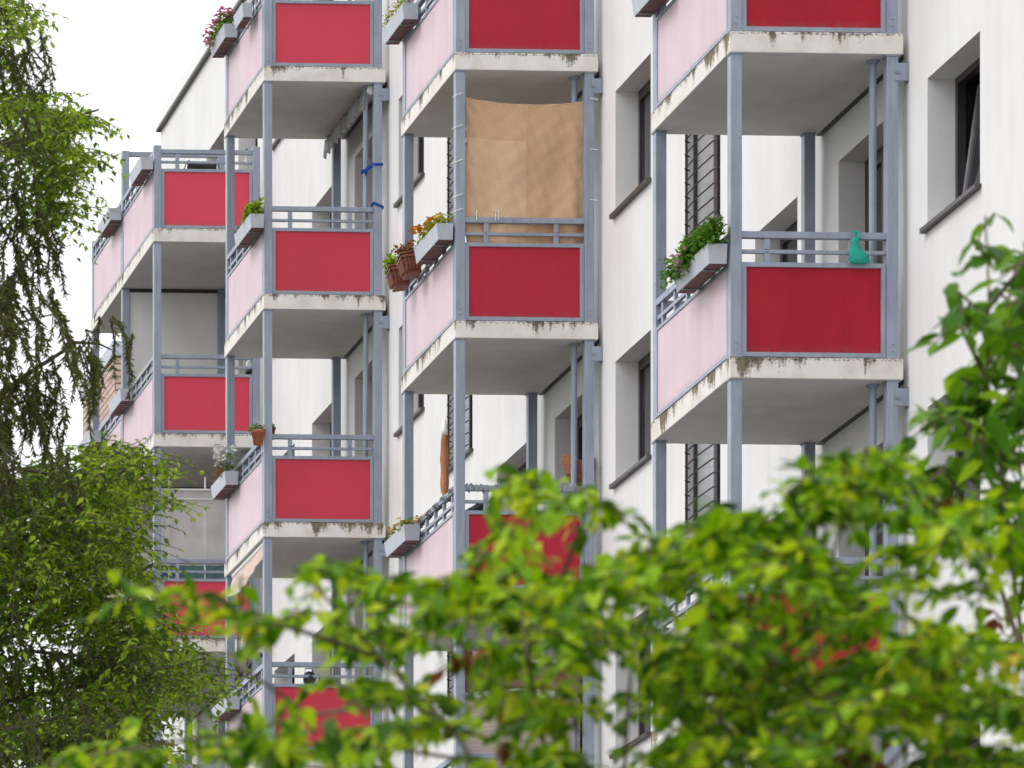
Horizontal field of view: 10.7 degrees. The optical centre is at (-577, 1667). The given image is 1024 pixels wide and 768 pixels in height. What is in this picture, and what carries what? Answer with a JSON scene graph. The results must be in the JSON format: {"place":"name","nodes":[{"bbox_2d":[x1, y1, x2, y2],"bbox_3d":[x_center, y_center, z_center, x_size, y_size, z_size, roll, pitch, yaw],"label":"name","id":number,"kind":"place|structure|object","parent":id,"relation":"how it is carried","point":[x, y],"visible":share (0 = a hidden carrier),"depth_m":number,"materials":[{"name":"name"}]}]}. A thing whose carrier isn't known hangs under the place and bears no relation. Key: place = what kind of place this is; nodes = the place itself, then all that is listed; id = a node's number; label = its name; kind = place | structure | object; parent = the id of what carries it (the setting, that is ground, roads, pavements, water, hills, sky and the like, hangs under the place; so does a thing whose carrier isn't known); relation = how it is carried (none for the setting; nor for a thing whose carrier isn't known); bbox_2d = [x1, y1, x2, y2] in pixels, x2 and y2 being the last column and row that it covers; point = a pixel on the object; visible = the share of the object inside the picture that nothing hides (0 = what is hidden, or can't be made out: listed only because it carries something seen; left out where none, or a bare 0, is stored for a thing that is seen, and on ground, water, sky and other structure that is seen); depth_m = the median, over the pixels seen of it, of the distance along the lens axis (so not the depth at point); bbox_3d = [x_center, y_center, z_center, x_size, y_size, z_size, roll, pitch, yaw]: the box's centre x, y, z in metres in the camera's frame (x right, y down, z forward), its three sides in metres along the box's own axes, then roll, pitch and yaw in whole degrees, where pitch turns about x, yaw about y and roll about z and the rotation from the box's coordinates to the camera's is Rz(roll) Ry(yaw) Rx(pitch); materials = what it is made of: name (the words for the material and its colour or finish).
{"place":"outdoors","nodes":[
{"label":"outdoors","id":0,"kind":"place"},
{"bbox_2d":[0,0,228,767],"label":"sky","id":1,"kind":"structure","parent":0,"point":[131,55],"materials":[{"name":"white"}]},
{"bbox_2d":[80,341,152,766],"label":"brick tower","id":2,"kind":"structure","parent":0,"point":[112,386],"depth_m":113.71,"materials":[{"name":"paint"}]},
{"bbox_2d":[237,593,240,703],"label":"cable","id":3,"kind":"object","parent":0,"point":[238,644],"visible":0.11,"depth_m":67.71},
{"bbox_2d":[156,0,1023,767],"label":"apartment building","id":4,"kind":"structure","parent":0,"point":[960,134],"depth_m":53.83,"materials":[{"name":"white paint"}]},
{"bbox_2d":[91,145,259,333],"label":"balcony","id":5,"kind":"structure","parent":4,"relation":"attached to","point":[179,214],"depth_m":72.50,"materials":[{"name":"blue paint"}]},
{"bbox_2d":[97,208,121,237],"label":"flower box","id":6,"kind":"object","parent":5,"relation":"attached to","point":[107,228],"visible":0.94,"depth_m":74.60,"materials":[{"name":"plastic"}]},
{"bbox_2d":[129,157,152,185],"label":"flower box","id":7,"kind":"object","parent":5,"relation":"attached to","point":[142,169],"visible":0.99,"depth_m":72.15,"materials":[{"name":"plastic"}]},
{"bbox_2d":[184,160,219,168],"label":"garden chair","id":8,"kind":"object","parent":5,"relation":"on","point":[201,166],"visible":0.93,"depth_m":72.52,"materials":[{"name":"metal"}]},
{"bbox_2d":[244,149,248,169],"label":"bottle","id":9,"kind":"object","parent":5,"relation":"on","point":[246,159],"visible":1,"depth_m":72.09,"materials":[{"name":"white paint"}]},
{"bbox_2d":[91,242,260,522],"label":"balcony","id":10,"kind":"structure","parent":4,"relation":"attached to","point":[178,405],"depth_m":72.72,"materials":[{"name":"blue paint"}]},
{"bbox_2d":[78,430,101,455],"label":"flower box","id":11,"kind":"object","parent":10,"relation":"attached to","point":[96,438],"visible":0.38,"depth_m":75.99,"materials":[{"name":"plastic"}]},
{"bbox_2d":[108,388,132,415],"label":"flower box","id":12,"kind":"object","parent":10,"relation":"attached to","point":[118,404],"visible":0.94,"depth_m":73.76,"materials":[{"name":"plastic"}]},
{"bbox_2d":[245,360,251,374],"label":"hanging lantern","id":13,"kind":"object","parent":10,"relation":"hanging from","point":[248,363],"visible":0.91,"depth_m":72.10,"materials":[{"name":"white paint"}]},
{"bbox_2d":[92,653,262,767],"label":"balcony","id":14,"kind":"structure","parent":4,"relation":"attached to","point":[255,664],"depth_m":72.05,"materials":[{"name":"blue paint"}]},
{"bbox_2d":[93,447,262,717],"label":"balcony","id":15,"kind":"structure","parent":4,"relation":"attached to","point":[218,586],"depth_m":72.02,"materials":[{"name":"blue paint"}]},
{"bbox_2d":[161,565,224,578],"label":"wind cloth","id":16,"kind":"object","parent":15,"relation":"attached to","point":[201,575],"visible":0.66,"depth_m":72.13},
{"bbox_2d":[161,477,225,578],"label":"privacy screen","id":17,"kind":"object","parent":15,"relation":"attached to","point":[205,537],"visible":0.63,"depth_m":72.10,"materials":[{"name":"grey"}]},
{"bbox_2d":[272,139,280,150],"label":"window","id":18,"kind":"structure","parent":4,"relation":"in","point":[274,144],"depth_m":71.31,"materials":[{"name":"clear glass"}]},
{"bbox_2d":[292,669,294,683],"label":"window","id":19,"kind":"structure","parent":4,"relation":"in","point":[293,672],"depth_m":71.43,"materials":[{"name":"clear glass"}]},
{"bbox_2d":[224,0,386,139],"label":"balcony","id":20,"kind":"structure","parent":4,"relation":"attached to","point":[318,63],"depth_m":64.76,"materials":[{"name":"blue paint"}]},
{"bbox_2d":[201,6,237,57],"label":"flower box","id":21,"kind":"object","parent":20,"relation":"attached to","point":[224,36],"visible":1,"depth_m":66.48,"materials":[{"name":"plastic"}]},
{"bbox_2d":[233,3,253,29],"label":"flower box","id":22,"kind":"object","parent":20,"relation":"attached to","point":[242,16],"visible":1,"depth_m":65.16,"materials":[{"name":"plastic"}]},
{"bbox_2d":[225,537,385,767],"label":"balcony","id":23,"kind":"structure","parent":4,"relation":"attached to","point":[268,699],"depth_m":64.73,"materials":[{"name":"blue paint"}]},
{"bbox_2d":[210,691,239,721],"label":"flower box","id":24,"kind":"object","parent":23,"relation":"attached to","point":[235,706],"visible":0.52,"depth_m":66.22,"materials":[{"name":"plastic"}]},
{"bbox_2d":[228,543,262,595],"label":"awning","id":25,"kind":"object","parent":23,"relation":"attached to","point":[249,564],"visible":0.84,"depth_m":65.75,"materials":[{"name":"beige fabric"}]},
{"bbox_2d":[303,668,319,683],"bbox_3d":[10.924,-12.200,64.788,0.204,0.206,0.158,0,0,28],"label":"watering can","id":26,"kind":"object","parent":23,"relation":"on","point":[310,679],"visible":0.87,"depth_m":64.74,"materials":[{"name":"black plastic"}]},
{"bbox_2d":[224,81,389,358],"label":"balcony","id":27,"kind":"structure","parent":4,"relation":"attached to","point":[318,291],"depth_m":64.75,"materials":[{"name":"blue paint"}]},
{"bbox_2d":[231,197,264,247],"bbox_3d":[10.194,-17.841,65.051,0.286,0.390,1.054,0,0,-3],"label":"flower box","id":28,"kind":"object","parent":27,"relation":"attached to","point":[248,230],"visible":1,"depth_m":64.75,"materials":[{"name":"plastic"}]},
{"bbox_2d":[323,86,371,158],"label":"awning","id":29,"kind":"object","parent":27,"relation":"attached to","point":[354,110],"visible":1,"depth_m":65.86,"materials":[{"name":"grey fabric"}]},
{"bbox_2d":[361,163,382,174],"bbox_3d":[11.678,-18.444,64.804,0.281,0.138,0.155,0,0,17],"label":"blue band","id":30,"kind":"object","parent":27,"relation":"attached to","point":[366,169],"visible":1,"depth_m":64.82,"materials":[{"name":"blue plastic"}]},
{"bbox_2d":[371,201,383,209],"bbox_3d":[11.738,-17.981,64.785,0.128,0.083,0.128,0,0,-3],"label":"blue band","id":31,"kind":"object","parent":27,"relation":"attached to","point":[377,204],"visible":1,"depth_m":64.72,"materials":[{"name":"blue plastic"}]},
{"bbox_2d":[224,309,389,578],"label":"balcony","id":32,"kind":"structure","parent":4,"relation":"attached to","point":[303,509],"depth_m":64.75,"materials":[{"name":"blue paint"}]},
{"bbox_2d":[209,444,240,499],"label":"flower box","id":33,"kind":"object","parent":32,"relation":"attached to","point":[224,485],"visible":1,"depth_m":66.34,"materials":[{"name":"plastic"}]},
{"bbox_2d":[246,423,265,445],"bbox_3d":[10.225,-15.144,64.639,0.245,0.264,0.236,0,0,-3],"label":"plant pot","id":34,"kind":"object","parent":32,"relation":"attached to","point":[257,433],"visible":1,"depth_m":64.58,"materials":[{"name":"ceramic"}]},
{"bbox_2d":[272,423,275,439],"bbox_3d":[10.444,-15.270,65.008,0.162,0.215,0.201,0,0,-3],"label":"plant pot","id":35,"kind":"object","parent":32,"relation":"on","point":[273,429],"visible":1,"depth_m":64.97,"materials":[{"name":"brown ceramic"}]},
{"bbox_2d":[330,423,331,455],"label":"window","id":36,"kind":"structure","parent":4,"relation":"in","point":[331,423],"depth_m":69.08,"materials":[{"name":"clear glass"}]},
{"bbox_2d":[393,394,424,437],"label":"window","id":37,"kind":"structure","parent":4,"relation":"in","point":[421,408],"depth_m":64.03,"materials":[{"name":"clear glass"}]},
{"bbox_2d":[393,137,424,207],"bbox_3d":[12.057,-18.479,63.612,0.370,1.315,1.392,0,0,-3],"label":"window","id":38,"kind":"structure","parent":4,"relation":"in","point":[421,173],"depth_m":64.08,"materials":[{"name":"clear glass"}]},
{"bbox_2d":[446,138,465,222],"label":"stair window","id":39,"kind":"structure","parent":4,"relation":"in","point":[448,174],"depth_m":61.68,"materials":[{"name":"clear glass"}]},
{"bbox_2d":[446,651,472,694],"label":"stair window","id":40,"kind":"structure","parent":4,"relation":"in","point":[448,653],"depth_m":61.68,"materials":[{"name":"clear glass"}]},
{"bbox_2d":[447,394,472,472],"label":"stair window","id":41,"kind":"structure","parent":4,"relation":"in","point":[468,398],"depth_m":61.26,"materials":[{"name":"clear glass"}]},
{"bbox_2d":[403,618,593,767],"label":"balcony","id":42,"kind":"structure","parent":4,"relation":"attached to","point":[459,692],"depth_m":55.06,"materials":[{"name":"blue grey painted metal"},{"name":"concrete"},{"name":"red panel"}]},
{"bbox_2d":[465,697,579,767],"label":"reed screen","id":43,"kind":"object","parent":42,"relation":"attached to","point":[477,746],"visible":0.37,"depth_m":55.18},
{"bbox_2d":[465,660,582,693],"bbox_3d":[11.506,-10.373,55.102,1.260,0.375,0.115,0,0,-3],"label":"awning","id":44,"kind":"object","parent":42,"relation":"attached to","point":[520,683],"visible":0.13,"depth_m":55.08,"materials":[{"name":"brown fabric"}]},
{"bbox_2d":[401,0,598,137],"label":"balcony","id":45,"kind":"structure","parent":4,"relation":"attached to","point":[536,52],"depth_m":55.09,"materials":[{"name":"blue paint"}]},
{"bbox_2d":[381,0,417,44],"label":"flower box","id":46,"kind":"object","parent":45,"relation":"attached to","point":[400,23],"visible":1,"depth_m":56.88,"materials":[{"name":"plastic"}]},
{"bbox_2d":[401,70,602,394],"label":"balcony","id":47,"kind":"structure","parent":4,"relation":"attached to","point":[519,317],"depth_m":55.07,"materials":[{"name":"blue paint"}]},
{"bbox_2d":[381,253,409,291],"bbox_3d":[10.499,-15.082,56.854,0.293,0.401,0.286,-9,-10,-3],"label":"plant pot","id":48,"kind":"object","parent":47,"relation":"attached to","point":[396,283],"visible":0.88,"depth_m":56.78,"materials":[{"name":"brown wicker"}]},
{"bbox_2d":[391,239,421,279],"bbox_3d":[10.529,-15.081,56.352,0.280,0.403,0.298,-9,-10,-3],"label":"plant pot","id":49,"kind":"object","parent":47,"relation":"attached to","point":[408,266],"visible":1,"depth_m":56.26,"materials":[{"name":"brown wicker"}]},
{"bbox_2d":[408,212,452,264],"bbox_3d":[10.619,-15.114,55.503,0.327,0.416,1.084,0,0,-3],"label":"flower box","id":50,"kind":"object","parent":47,"relation":"attached to","point":[432,245],"visible":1,"depth_m":55.38,"materials":[{"name":"plastic"}]},
{"bbox_2d":[452,93,597,243],"bbox_3d":[11.523,-15.663,55.105,1.517,1.566,0.190,0,0,-3],"label":"cloth curtain","id":51,"kind":"object","parent":47,"relation":"attached to","point":[523,160],"visible":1,"depth_m":55.11,"materials":[{"name":"beige fabric"}]},
{"bbox_2d":[401,338,602,650],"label":"balcony","id":52,"kind":"structure","parent":4,"relation":"attached to","point":[441,547],"depth_m":55.08,"materials":[{"name":"blue paint"}]},
{"bbox_2d":[384,515,419,557],"bbox_3d":[10.570,-12.231,56.954,0.280,0.305,0.966,0,0,-3],"label":"flower box","id":53,"kind":"object","parent":52,"relation":"attached to","point":[400,542],"visible":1,"depth_m":56.72,"materials":[{"name":"plastic"}]},
{"bbox_2d":[440,419,448,494],"bbox_3d":[10.839,-12.263,55.879,0.400,1.983,0.394,0,0,-3],"label":"parasol","id":54,"kind":"object","parent":52,"relation":"on","point":[444,465],"visible":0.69,"depth_m":55.85,"materials":[{"name":"orange fabric"}]},
{"bbox_2d":[467,504,482,510],"bbox_3d":[11.063,-12.077,55.190,0.366,0.260,0.197,0,0,-3],"label":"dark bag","id":55,"kind":"object","parent":52,"relation":"on","point":[479,507],"visible":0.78,"depth_m":55.13,"materials":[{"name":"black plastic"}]},
{"bbox_2d":[413,483,577,527],"bbox_3d":[11.395,-12.331,56.129,1.381,0.127,2.231,0,0,-3],"label":"tinsel garland","id":56,"kind":"object","parent":52,"relation":"attached to","point":[442,497],"visible":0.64,"depth_m":55.33,"materials":[{"name":"silver metal"}]},
{"bbox_2d":[561,455,581,493],"bbox_3d":[12.136,-12.009,55.386,0.340,1.478,0.274,0,0,-3],"label":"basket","id":57,"kind":"object","parent":52,"relation":"on","point":[566,461],"visible":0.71,"depth_m":55.31,"materials":[{"name":"wicker"}]},
{"bbox_2d":[518,463,525,473],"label":"window","id":58,"kind":"structure","parent":4,"relation":"in","point":[523,467],"depth_m":59.23,"materials":[{"name":"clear glass"}]},
{"bbox_2d":[577,694,581,760],"bbox_3d":[12.526,-9.620,56.333,0.055,2.065,1.180,0,0,-3],"label":"balcony door","id":59,"kind":"structure","parent":4,"relation":"in","point":[580,740],"depth_m":56.83,"materials":[{"name":"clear glass"}]},
{"bbox_2d":[577,415,581,459],"bbox_3d":[12.541,-12.432,56.334,0.085,2.170,1.310,0,0,-3],"label":"balcony door","id":60,"kind":"structure","parent":4,"relation":"in","point":[579,420],"depth_m":56.85,"materials":[{"name":"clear glass"}]},
{"bbox_2d":[608,625,651,759],"bbox_3d":[12.511,-10.079,53.936,0.370,1.315,1.392,0,0,-3],"label":"window","id":61,"kind":"structure","parent":4,"relation":"in","point":[644,731],"depth_m":54.36,"materials":[{"name":"grey glass"}]},
{"bbox_2d":[608,351,651,489],"bbox_3d":[12.511,-12.880,53.936,0.370,1.315,1.392,0,0,-3],"label":"window","id":62,"kind":"structure","parent":4,"relation":"in","point":[644,365],"depth_m":54.36,"materials":[{"name":"black glass"}]},
{"bbox_2d":[608,79,651,219],"bbox_3d":[12.511,-15.680,53.936,0.370,1.315,1.392,0,0,-3],"label":"window","id":63,"kind":"structure","parent":4,"relation":"in","point":[644,95],"depth_m":54.36,"materials":[{"name":"black glass"}]},
{"bbox_2d":[681,135,721,250],"bbox_3d":[12.541,-14.632,51.455,0.193,1.270,1.250,0,0,-3],"label":"stair window","id":64,"kind":"structure","parent":4,"relation":"in","point":[706,148],"depth_m":51.69,"materials":[{"name":"grey glass"}]},
{"bbox_2d":[684,444,719,534],"bbox_3d":[12.541,-11.832,51.455,0.193,1.270,1.250,0,0,-3],"label":"stair window","id":65,"kind":"structure","parent":4,"relation":"in","point":[706,457],"depth_m":51.73,"materials":[{"name":"grey glass"}]},
{"bbox_2d":[651,0,903,135],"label":"balcony","id":66,"kind":"structure","parent":4,"relation":"attached to","point":[805,67],"depth_m":46.01,"materials":[{"name":"blue paint"}]},
{"bbox_2d":[631,0,665,16],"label":"flower box","id":67,"kind":"object","parent":66,"relation":"attached to","point":[645,8],"visible":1,"depth_m":47.44,"materials":[{"name":"plastic"}]},
{"bbox_2d":[651,52,908,444],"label":"balcony","id":68,"kind":"structure","parent":4,"relation":"attached to","point":[806,349],"depth_m":45.36,"materials":[{"name":"blue paint"}]},
{"bbox_2d":[656,216,730,293],"bbox_3d":[11.037,-12.293,45.837,0.389,0.461,1.287,0,0,-3],"label":"flower box","id":69,"kind":"object","parent":68,"relation":"attached to","point":[699,261],"visible":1,"depth_m":45.64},
{"bbox_2d":[848,230,869,263],"bbox_3d":[12.335,-12.226,45.303,0.176,0.297,0.150,0,0,43],"label":"carrier bag","id":70,"kind":"object","parent":68,"relation":"hanging from","point":[858,254],"visible":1,"depth_m":45.27,"materials":[{"name":"teal plastic"}]},
{"bbox_2d":[651,378,908,767],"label":"balcony","id":71,"kind":"structure","parent":4,"relation":"attached to","point":[894,396],"depth_m":45.34,"materials":[{"name":"blue grey painted metal"},{"name":"concrete"},{"name":"red panel"}]},
{"bbox_2d":[780,221,796,262],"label":"window","id":72,"kind":"structure","parent":4,"relation":"in","point":[784,244],"depth_m":49.48,"materials":[{"name":"grey glass"}]},
{"bbox_2d":[865,499,882,588],"bbox_3d":[12.998,-9.632,46.611,0.085,2.170,1.310,0,0,-3],"label":"balcony door","id":73,"kind":"structure","parent":4,"relation":"in","point":[879,526],"depth_m":46.89,"materials":[{"name":"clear glass"}]},
{"bbox_2d":[865,146,882,263],"bbox_3d":[12.998,-12.432,46.611,0.085,2.170,1.310,0,0,-3],"label":"balcony door","id":74,"kind":"structure","parent":4,"relation":"in","point":[880,152],"depth_m":46.92,"materials":[{"name":"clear glass"}]},
{"bbox_2d":[919,57,981,233],"bbox_3d":[13.185,-12.880,44.223,0.805,1.315,1.392,0,0,-3],"label":"window","id":75,"kind":"structure","parent":4,"relation":"in","point":[967,85],"depth_m":44.80,"materials":[{"name":"metal"}]},
{"bbox_2d":[955,392,979,503],"bbox_3d":[13.110,-10.102,44.213,0.085,1.270,1.310,0,0,-3],"label":"window","id":76,"kind":"structure","parent":4,"relation":"in","point":[971,487],"depth_m":44.61,"materials":[{"name":"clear glass"}]},
{"bbox_2d":[958,724,979,748],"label":"window","id":77,"kind":"structure","parent":4,"relation":"in","point":[973,745],"depth_m":44.42,"materials":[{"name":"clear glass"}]},
{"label":"pavement","id":78,"kind":"structure","parent":0,"visible":0},
{"bbox_2d":[0,2,160,767],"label":"conifer tree","id":79,"kind":"object","parent":78,"relation":"on","point":[13,330],"visible":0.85,"depth_m":26.05,"materials":[{"name":"green plant"}]},
{"bbox_2d":[0,0,258,767],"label":"hornbeam tree","id":80,"kind":"object","parent":78,"relation":"on","point":[112,544],"visible":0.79,"depth_m":26.11,"materials":[{"name":"green plant"}]},
{"bbox_2d":[44,442,1023,767],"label":"dogwood shrub","id":81,"kind":"object","parent":78,"relation":"on","point":[722,650],"visible":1,"depth_m":7.85,"materials":[{"name":"green plant"}]},
{"bbox_2d":[862,212,1023,670],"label":"broadleaf shrub","id":82,"kind":"object","parent":78,"relation":"on","point":[989,442],"visible":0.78,"depth_m":10.89,"materials":[{"name":"green plant"}]}
]}

